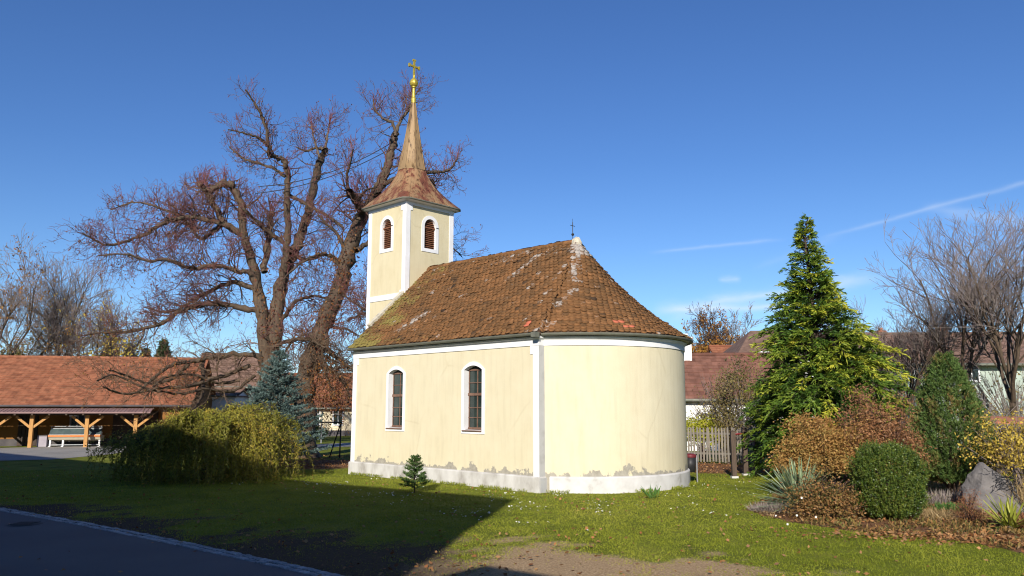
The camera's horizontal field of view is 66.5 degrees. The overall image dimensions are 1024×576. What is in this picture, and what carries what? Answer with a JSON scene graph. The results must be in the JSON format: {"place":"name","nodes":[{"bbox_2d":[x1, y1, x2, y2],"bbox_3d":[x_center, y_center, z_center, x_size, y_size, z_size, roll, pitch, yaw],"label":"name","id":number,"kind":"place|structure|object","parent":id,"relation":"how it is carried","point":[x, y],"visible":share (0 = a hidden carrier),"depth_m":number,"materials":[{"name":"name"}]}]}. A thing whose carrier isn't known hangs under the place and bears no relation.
{"place":"outdoors","nodes":[
{"label":"outdoors","id":0,"kind":"place"},
{"bbox_2d":[0,445,125,460],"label":"road","id":1,"kind":"structure","parent":0,"point":[38,453],"depth_m":40.47,"materials":[{"name":"grey asphalt"}]},
{"bbox_2d":[37,435,48,446],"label":"utility box","id":2,"kind":"object","parent":1,"relation":"on","point":[42,440],"visible":1,"depth_m":45.87,"materials":[{"name":"white"}]},
{"bbox_2d":[48,426,103,446],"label":"bench","id":3,"kind":"object","parent":1,"relation":"on","point":[63,435],"visible":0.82,"depth_m":46.44,"materials":[{"name":"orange wood"}]},
{"bbox_2d":[0,511,311,575],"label":"street","id":4,"kind":"structure","parent":0,"point":[51,544],"depth_m":12.34,"materials":[{"name":"grey asphalt"}]},
{"bbox_2d":[5,521,42,526],"bbox_3d":[-9.813,4.741,15.733,0.660,0.020,0.660,0,-9,0],"label":"manhole cover","id":5,"kind":"object","parent":4,"relation":"on","point":[26,523],"visible":1,"depth_m":15.67,"materials":[{"name":"metal"}]},
{"bbox_2d":[317,443,350,446],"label":"road","id":6,"kind":"structure","parent":0,"point":[337,445],"depth_m":47.78,"materials":[{"name":"grey asphalt"}]},
{"bbox_2d":[0,436,1023,575],"bbox_3d":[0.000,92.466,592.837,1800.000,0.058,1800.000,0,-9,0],"label":"ground","id":7,"kind":"structure","parent":0,"point":[546,564],"depth_m":15.30,"materials":[{"name":"green plant"}]},
{"bbox_2d":[0,328,45,354],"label":"autumn tree","id":8,"kind":"object","parent":7,"relation":"on","point":[19,352],"visible":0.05,"depth_m":75.90,"materials":[{"name":"brown plant"}]},
{"bbox_2d":[0,223,99,355],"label":"bare tree","id":9,"kind":"object","parent":7,"relation":"on","point":[7,312],"visible":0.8,"depth_m":66.86,"materials":[{"name":"brown plant"}]},
{"bbox_2d":[0,251,122,355],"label":"bare tree","id":10,"kind":"object","parent":7,"relation":"on","point":[38,313],"visible":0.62,"depth_m":70.93,"materials":[{"name":"brown plant"}]},
{"bbox_2d":[35,272,171,356],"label":"bare tree","id":11,"kind":"object","parent":7,"relation":"on","point":[75,337],"visible":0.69,"depth_m":69.78,"materials":[{"name":"brown plant"}]},
{"bbox_2d":[0,355,215,447],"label":"barn","id":12,"kind":"structure","parent":7,"relation":"on","point":[37,398],"depth_m":47.83,"materials":[{"name":"red tile"}]},
{"bbox_2d":[16,415,38,445],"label":"door","id":13,"kind":"structure","parent":12,"relation":"in","point":[22,436],"depth_m":47.38,"materials":[{"name":"brown wood"}]},
{"bbox_2d":[69,415,85,427],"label":"window","id":14,"kind":"structure","parent":12,"relation":"in","point":[72,422],"depth_m":48.06,"materials":[{"name":"black glass"}]},
{"bbox_2d":[112,411,158,444],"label":"doorway","id":15,"kind":"structure","parent":12,"relation":"in","point":[118,423],"depth_m":48.62,"materials":[{"name":"brown wood"}]},
{"bbox_2d":[80,318,157,356],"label":"autumn tree","id":16,"kind":"object","parent":7,"relation":"on","point":[112,346],"visible":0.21,"depth_m":69.74,"materials":[{"name":"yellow plant"}]},
{"bbox_2d":[139,348,151,356],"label":"spruce","id":17,"kind":"object","parent":7,"relation":"on","point":[142,352],"visible":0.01,"depth_m":79.65,"materials":[{"name":"green plant"}]},
{"bbox_2d":[153,338,172,356],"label":"spruce","id":18,"kind":"object","parent":7,"relation":"on","point":[164,348],"visible":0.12,"depth_m":71.69,"materials":[{"name":"green plant"}]},
{"bbox_2d":[0,507,343,575],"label":"sett edging","id":19,"kind":"object","parent":7,"relation":"on","point":[279,564],"visible":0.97,"depth_m":13.25,"materials":[{"name":"stone"}]},
{"bbox_2d":[82,399,315,488],"bbox_3d":[-10.220,5.012,25.731,7.215,2.772,6.084,0,-9,0],"label":"weeping willow","id":20,"kind":"object","parent":7,"relation":"on","point":[248,432],"visible":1,"depth_m":24.55,"materials":[{"name":"green plant"}]},
{"bbox_2d":[43,73,360,425],"bbox_3d":[-15.483,-1.366,39.150,16.574,19.498,11.505,0,-9,0],"label":"linden tree","id":21,"kind":"object","parent":7,"relation":"on","point":[262,311],"visible":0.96,"depth_m":39.67,"materials":[{"name":"brown plant"}]},
{"bbox_2d":[201,353,259,401],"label":"brown roofed house","id":22,"kind":"structure","parent":7,"relation":"on","point":[252,361],"depth_m":64.58,"materials":[{"name":"tile"}]},
{"bbox_2d":[211,387,250,437],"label":"white shed","id":23,"kind":"structure","parent":7,"relation":"on","point":[242,395],"depth_m":56.63,"materials":[{"name":"brown tile"}]},
{"bbox_2d":[235,347,332,465],"bbox_3d":[-9.225,4.686,30.752,3.633,4.774,3.789,-6,-10,34],"label":"blue spruce","id":24,"kind":"object","parent":7,"relation":"on","point":[279,390],"visible":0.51,"depth_m":30.48,"materials":[{"name":"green plant"}]},
{"bbox_2d":[282,373,352,435],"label":"cream house","id":25,"kind":"structure","parent":7,"relation":"on","point":[335,427],"depth_m":64.66,"materials":[{"name":"beige paint"}]},
{"bbox_2d":[332,410,343,425],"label":"window","id":26,"kind":"structure","parent":25,"relation":"in","point":[338,417],"depth_m":64.63,"materials":[{"name":"white glass"}]},
{"bbox_2d":[315,423,329,439],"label":"dark shrub","id":27,"kind":"object","parent":7,"relation":"on","point":[317,426],"visible":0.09,"depth_m":56.15,"materials":[{"name":"green plant"}]},
{"bbox_2d":[318,422,341,457],"bbox_3d":[-9.219,7.170,36.866,2.760,1.726,0.385,-3,-9,18],"label":"metal frame","id":28,"kind":"object","parent":7,"relation":"on","point":[340,426],"visible":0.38,"depth_m":36.47,"materials":[{"name":"black metal"}]},
{"bbox_2d":[253,68,487,457],"bbox_3d":[-6.242,-1.874,37.764,11.546,20.146,9.989,3,-9,-18],"label":"linden tree","id":29,"kind":"object","parent":7,"relation":"on","point":[345,261],"visible":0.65,"depth_m":37.35,"materials":[{"name":"brown plant"}]},
{"bbox_2d":[255,144,388,193],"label":"bracing cable","id":30,"kind":"object","parent":29,"relation":"attached to","point":[319,175],"visible":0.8,"depth_m":40.21,"materials":[{"name":"black metal"}]},
{"bbox_2d":[398,454,430,492],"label":"fir sapling","id":31,"kind":"object","parent":7,"relation":"on","point":[412,473],"visible":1,"depth_m":21.61,"materials":[{"name":"green plant"}]},
{"bbox_2d":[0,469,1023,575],"bbox_3d":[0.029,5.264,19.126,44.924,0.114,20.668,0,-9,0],"label":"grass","id":32,"kind":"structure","parent":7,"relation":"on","point":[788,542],"depth_m":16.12,"materials":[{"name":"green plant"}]},
{"bbox_2d":[0,454,1023,575],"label":"fallen leaves","id":33,"kind":"object","parent":7,"relation":"on","point":[940,536],"visible":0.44,"depth_m":14.28,"materials":[{"name":"brown plant"}]},
{"bbox_2d":[347,59,692,493],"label":"chapel","id":34,"kind":"structure","parent":7,"relation":"on","point":[556,366],"depth_m":23.98,"materials":[{"name":"yellow paint"}]},
{"bbox_2d":[385,366,405,430],"bbox_3d":[-3.865,3.735,26.446,1.026,2.176,0.295,-8,-12,43],"label":"window","id":35,"kind":"structure","parent":34,"relation":"in","point":[396,376],"depth_m":26.61,"materials":[{"name":"white glass"}]},
{"bbox_2d":[461,362,484,433],"bbox_3d":[-1.122,3.338,23.833,1.026,2.176,0.295,-8,-12,43],"label":"window","id":36,"kind":"structure","parent":34,"relation":"in","point":[473,373],"depth_m":23.98,"materials":[{"name":"white glass"}]},
{"bbox_2d":[350,471,697,492],"bbox_3d":[-0.502,5.941,23.887,11.983,0.140,4.223,-3,-9,16],"label":"grass tuft","id":37,"kind":"object","parent":7,"relation":"on","point":[551,491],"visible":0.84,"depth_m":22.87,"materials":[{"name":"green plant"}]},
{"bbox_2d":[294,477,776,529],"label":"daisies","id":38,"kind":"object","parent":7,"relation":"on","point":[529,501],"visible":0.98,"depth_m":18.91,"materials":[{"name":"white plant"}]},
{"bbox_2d":[640,485,659,498],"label":"wall weed","id":39,"kind":"object","parent":7,"relation":"on","point":[651,492],"depth_m":20.20,"materials":[{"name":"green plant"}]},
{"bbox_2d":[687,453,697,481],"bbox_3d":[5.695,5.736,24.869,0.410,0.930,0.384,0,-9,0],"label":"litter bin","id":40,"kind":"object","parent":7,"relation":"on","point":[692,462],"visible":0.73,"depth_m":24.75,"materials":[{"name":"black metal"}]},
{"bbox_2d":[686,408,729,459],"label":"lime shrub","id":41,"kind":"object","parent":7,"relation":"on","point":[690,423],"visible":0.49,"depth_m":35.13,"materials":[{"name":"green plant"}]},
{"bbox_2d":[691,336,724,352],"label":"autumn tree","id":42,"kind":"object","parent":7,"relation":"on","point":[704,350],"visible":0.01,"depth_m":83.27,"materials":[{"name":"orange plant"}]},
{"bbox_2d":[673,301,746,352],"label":"bare tree","id":43,"kind":"object","parent":7,"relation":"on","point":[702,322],"visible":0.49,"depth_m":86.56,"materials":[{"name":"brown plant"}]},
{"bbox_2d":[706,345,731,352],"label":"orange roof house","id":44,"kind":"structure","parent":7,"relation":"on","point":[717,348],"depth_m":63.82,"materials":[{"name":"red tile"}]},
{"bbox_2d":[689,371,756,458],"bbox_3d":[9.975,5.871,36.267,3.965,4.073,2.740,0,-9,0],"label":"bare shrub","id":45,"kind":"object","parent":7,"relation":"on","point":[703,405],"visible":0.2,"depth_m":35.95,"materials":[{"name":"brown plant"}]},
{"bbox_2d":[687,426,775,463],"bbox_3d":[10.028,6.513,32.071,6.795,1.659,0.177,-3,-9,20],"label":"picket fence","id":46,"kind":"object","parent":7,"relation":"on","point":[726,439],"visible":0.28,"depth_m":32.58,"materials":[{"name":"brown wood"}]},
{"bbox_2d":[684,334,786,450],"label":"red roofed house","id":47,"kind":"structure","parent":7,"relation":"on","point":[698,366],"depth_m":44.38,"materials":[{"name":"tile"}]},
{"bbox_2d":[710,301,764,344],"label":"bare tree","id":48,"kind":"object","parent":7,"relation":"on","point":[736,328],"visible":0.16,"depth_m":94.64,"materials":[{"name":"brown plant"}]},
{"bbox_2d":[704,353,772,460],"bbox_3d":[10.425,5.366,34.550,4.001,5.307,3.504,0,-9,0],"label":"olive shrub","id":49,"kind":"object","parent":7,"relation":"on","point":[725,422],"visible":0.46,"depth_m":34.50,"materials":[{"name":"brown plant"}]},
{"bbox_2d":[730,426,760,477],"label":"wooden posts","id":50,"kind":"object","parent":7,"relation":"on","point":[733,434],"visible":0.57,"depth_m":26.43,"materials":[{"name":"brown wood"}]},
{"bbox_2d":[730,420,766,452],"bbox_3d":[11.768,6.602,33.558,4.639,1.929,0.170,-3,-9,21],"label":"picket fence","id":51,"kind":"object","parent":7,"relation":"on","point":[747,428],"visible":0.05,"depth_m":34.16,"materials":[{"name":"grey wood"}]},
{"bbox_2d":[723,331,813,408],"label":"hipped roof house","id":52,"kind":"structure","parent":7,"relation":"on","point":[743,343],"depth_m":56.01,"materials":[{"name":"brown tile"}]},
{"bbox_2d":[744,500,796,512],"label":"lavender","id":53,"kind":"object","parent":7,"relation":"on","point":[770,506],"visible":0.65,"depth_m":17.64,"materials":[{"name":"grey plant"}]},
{"bbox_2d":[749,457,844,511],"bbox_3d":[6.559,4.458,17.934,2.292,1.314,2.208,0,-9,0],"label":"yucca","id":54,"kind":"object","parent":7,"relation":"on","point":[789,478],"visible":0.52,"depth_m":17.82,"materials":[{"name":"green plant"}]},
{"bbox_2d":[772,463,880,524],"bbox_3d":[6.623,4.345,16.655,2.256,1.248,1.877,0,-9,0],"label":"rose bush","id":55,"kind":"object","parent":7,"relation":"on","point":[825,501],"visible":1,"depth_m":16.52,"materials":[{"name":"brown plant"}]},
{"bbox_2d":[763,410,892,493],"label":"japanese maple","id":56,"kind":"object","parent":7,"relation":"on","point":[798,443],"visible":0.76,"depth_m":19.64,"materials":[{"name":"orange plant"}]},
{"bbox_2d":[736,214,920,484],"bbox_3d":[10.379,2.075,25.887,5.909,9.448,6.099,0,-9,0],"label":"golden cypress","id":57,"kind":"object","parent":7,"relation":"on","point":[794,387],"visible":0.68,"depth_m":25.32,"materials":[{"name":"green plant"}]},
{"bbox_2d":[830,376,936,498],"bbox_3d":[9.357,3.857,20.055,2.731,3.182,2.765,8,-12,-43],"label":"japanese maple","id":58,"kind":"object","parent":7,"relation":"on","point":[891,433],"visible":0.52,"depth_m":20.03,"materials":[{"name":"brown plant"}]},
{"bbox_2d":[748,480,1021,542],"bbox_3d":[10.221,5.401,19.730,7.264,0.332,13.835,-4,-10,25],"label":"dry ground cover","id":59,"kind":"object","parent":7,"relation":"on","point":[770,514],"visible":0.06,"depth_m":17.37,"materials":[{"name":"brown plant"}]},
{"bbox_2d":[752,477,1023,550],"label":"fallen leaves","id":60,"kind":"object","parent":7,"relation":"on","point":[846,524],"visible":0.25,"depth_m":15.42,"materials":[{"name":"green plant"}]},
{"bbox_2d":[843,438,935,519],"bbox_3d":[7.922,4.056,16.564,1.682,1.779,1.616,0,-9,0],"label":"box bush","id":61,"kind":"object","parent":7,"relation":"on","point":[869,483],"visible":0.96,"depth_m":16.16,"materials":[{"name":"green plant"}]},
{"bbox_2d":[809,311,985,402],"bbox_3d":[18.354,4.715,38.268,8.374,7.111,6.328,-4,-9,24],"label":"bare tree","id":62,"kind":"object","parent":7,"relation":"on","point":[916,361],"visible":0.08,"depth_m":36.98,"materials":[{"name":"brown plant"}]},
{"bbox_2d":[875,365,944,430],"bbox_3d":[18.349,5.644,36.584,6.832,4.618,3.343,0,-9,0],"label":"bare shrub","id":63,"kind":"object","parent":7,"relation":"on","point":[907,392],"visible":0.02,"depth_m":36.53,"materials":[{"name":"brown plant"}]},
{"bbox_2d":[820,292,1023,422],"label":"bare tree","id":64,"kind":"object","parent":7,"relation":"on","point":[913,342],"visible":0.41,"depth_m":34.39,"materials":[{"name":"brown plant"}]},
{"bbox_2d":[909,507,961,521],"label":"dry grass","id":65,"kind":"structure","parent":7,"relation":"on","point":[938,513],"depth_m":16.45,"materials":[{"name":"beige plant"}]},
{"bbox_2d":[852,328,1023,447],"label":"mint house","id":66,"kind":"structure","parent":7,"relation":"on","point":[988,363],"depth_m":45.59,"materials":[{"name":"white paint"}]},
{"bbox_2d":[965,366,980,381],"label":"window","id":67,"kind":"structure","parent":66,"relation":"in","point":[977,368],"depth_m":45.55,"materials":[{"name":"white glass"}]},
{"bbox_2d":[924,488,957,504],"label":"lavender","id":68,"kind":"object","parent":7,"relation":"on","point":[949,496],"visible":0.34,"depth_m":18.92,"materials":[{"name":"grey plant"}]},
{"bbox_2d":[860,196,1023,419],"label":"bare tree","id":69,"kind":"object","parent":7,"relation":"on","point":[970,367],"visible":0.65,"depth_m":33.46,"materials":[{"name":"brown plant"}]},
{"bbox_2d":[933,501,968,511],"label":"green herb","id":70,"kind":"object","parent":7,"relation":"on","point":[940,506],"visible":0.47,"depth_m":17.58,"materials":[{"name":"green plant"}]},
{"bbox_2d":[904,351,1002,493],"bbox_3d":[11.557,3.592,20.688,2.417,3.913,2.433,0,-9,0],"label":"dwarf spruce","id":71,"kind":"object","parent":7,"relation":"on","point":[944,469],"visible":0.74,"depth_m":20.27,"materials":[{"name":"green plant"}]},
{"bbox_2d":[897,383,1023,469],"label":"brown thicket","id":72,"kind":"object","parent":7,"relation":"on","point":[1022,400],"visible":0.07,"depth_m":29.54,"materials":[{"name":"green plant"}]},
{"bbox_2d":[908,202,1023,425],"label":"bare tree","id":73,"kind":"object","parent":7,"relation":"on","point":[992,336],"visible":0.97,"depth_m":30.72,"materials":[{"name":"brown plant"}]},
{"bbox_2d":[945,486,992,522],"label":"brown shrub","id":74,"kind":"object","parent":7,"relation":"on","point":[969,515],"visible":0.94,"depth_m":16.05,"materials":[{"name":"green plant"}]},
{"bbox_2d":[954,400,1023,505],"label":"yellow shrub","id":75,"kind":"object","parent":7,"relation":"on","point":[1014,442],"visible":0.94,"depth_m":18.66,"materials":[{"name":"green plant"}]},
{"bbox_2d":[956,462,1023,512],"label":"boulder","id":76,"kind":"object","parent":7,"relation":"on","point":[981,478],"visible":0.59,"depth_m":17.86,"materials":[{"name":"grey stone"}]},
{"bbox_2d":[984,461,1023,498],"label":"climbing stem","id":77,"kind":"object","parent":76,"relation":"on","point":[1006,477],"visible":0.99,"depth_m":17.73,"materials":[{"name":"brown plant"}]},
{"bbox_2d":[959,359,1023,429],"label":"bare shrub","id":78,"kind":"object","parent":7,"relation":"on","point":[1003,399],"visible":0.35,"depth_m":33.74,"materials":[{"name":"brown plant"}]},
{"bbox_2d":[964,416,1022,473],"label":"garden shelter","id":79,"kind":"object","parent":7,"relation":"on","point":[1009,419],"visible":0.09,"depth_m":27.81,"materials":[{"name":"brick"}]},
{"bbox_2d":[977,493,1023,529],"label":"yucca","id":80,"kind":"object","parent":7,"relation":"on","point":[1010,512],"visible":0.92,"depth_m":15.05,"materials":[{"name":"green plant"}]},
{"bbox_2d":[997,512,1023,528],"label":"brown herb","id":81,"kind":"object","parent":7,"relation":"on","point":[1018,519],"visible":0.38,"depth_m":15.16,"materials":[{"name":"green plant"}]},
{"bbox_2d":[998,472,1023,510],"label":"dry grass","id":82,"kind":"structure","parent":7,"relation":"on","point":[1021,496],"depth_m":17.71,"materials":[{"name":"beige plant"}]},
{"bbox_2d":[0,0,1023,372],"label":"sky","id":83,"kind":"structure","parent":0,"point":[684,144],"materials":[{"name":"blue"}]}
]}

